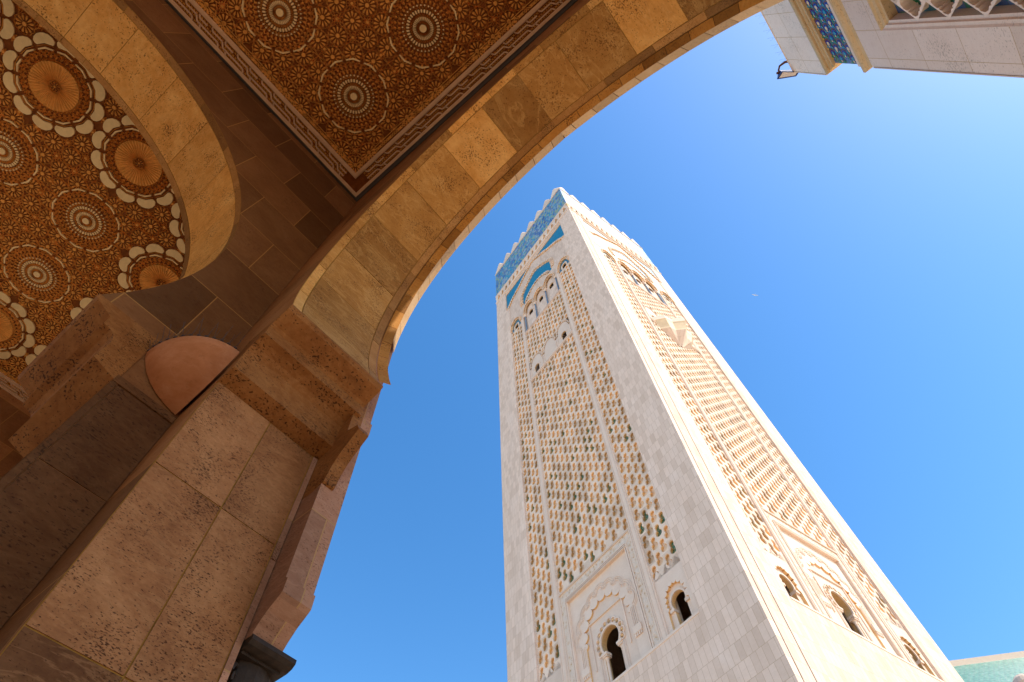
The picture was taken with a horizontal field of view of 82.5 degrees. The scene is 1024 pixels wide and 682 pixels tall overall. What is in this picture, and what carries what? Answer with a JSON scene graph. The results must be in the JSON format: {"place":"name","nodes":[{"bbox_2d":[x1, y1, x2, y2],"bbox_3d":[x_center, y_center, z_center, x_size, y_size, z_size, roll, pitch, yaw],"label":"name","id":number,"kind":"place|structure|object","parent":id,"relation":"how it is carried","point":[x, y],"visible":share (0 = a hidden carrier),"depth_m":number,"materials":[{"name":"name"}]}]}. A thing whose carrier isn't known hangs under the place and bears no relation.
{"place":"outdoors","nodes":[
{"label":"outdoors","id":0,"kind":"place"},
{"bbox_2d":[0,0,783,681],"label":"arcade gallery","id":1,"kind":"object","parent":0,"point":[304,196],"visible":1,"depth_m":9.18,"materials":[{"name":"stone"}]},
{"bbox_2d":[145,336,238,414],"bbox_3d":[-3.082,0.203,5.472,0.685,0.435,0.572,-37,-67,15],"label":"uplight bowl","id":2,"kind":"object","parent":1,"relation":"attached to","point":[183,372],"visible":1,"depth_m":5.47,"materials":[{"name":"ceramic"}]},
{"bbox_2d":[147,319,244,351],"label":"bird spikes","id":3,"kind":"object","parent":2,"relation":"on","point":[214,337],"visible":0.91,"depth_m":5.65,"materials":[{"name":"metal"}]},
{"bbox_2d":[275,12,1023,681],"label":"sky","id":4,"kind":"structure","parent":0,"point":[874,219],"materials":[{"name":"blue"}]},
{"bbox_2d":[949,651,1023,681],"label":"prayer hall","id":5,"kind":"structure","parent":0,"point":[1006,667],"depth_m":90.81,"materials":[{"name":"green tile"}]},
{"bbox_2d":[1013,674,1023,681],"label":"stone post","id":6,"kind":"object","parent":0,"point":[1018,678],"visible":1,"depth_m":18.02,"materials":[{"name":"white stone"}]},
{"label":"plaza","id":7,"kind":"structure","parent":0,"visible":0},
{"bbox_2d":[495,187,963,681],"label":"minaret","id":8,"kind":"object","parent":7,"relation":"on","point":[671,513],"visible":1,"depth_m":52.59,"materials":[{"name":"stone"}]},
{"bbox_2d":[541,664,561,681],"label":"side window","id":9,"kind":"structure","parent":8,"relation":"in","point":[556,676],"depth_m":46.57,"materials":[{"name":"stone"}]},
{"bbox_2d":[654,556,697,633],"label":"side window","id":10,"kind":"structure","parent":8,"relation":"in","point":[674,581],"depth_m":40.60,"materials":[{"name":"stone"}]},
{"bbox_2d":[760,542,813,608],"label":"side window","id":11,"kind":"structure","parent":8,"relation":"in","point":[782,568],"depth_m":40.24,"materials":[{"name":"stone"}]},
{"bbox_2d":[882,614,937,677],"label":"side window","id":12,"kind":"structure","parent":8,"relation":"in","point":[902,635],"depth_m":44.13,"materials":[{"name":"stone"}]},
{"bbox_2d":[761,0,1023,77],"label":"gate pylon","id":13,"kind":"object","parent":7,"relation":"on","point":[970,37],"visible":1,"depth_m":10.88,"materials":[{"name":"stone"}]},
{"bbox_2d":[776,60,797,78],"bbox_3d":[7.333,-7.279,15.606,0.587,0.286,0.429,-8,-63,2],"label":"floodlight","id":14,"kind":"object","parent":13,"relation":"attached to","point":[782,74],"visible":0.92,"depth_m":15.57,"materials":[{"name":"glass"}]}
]}

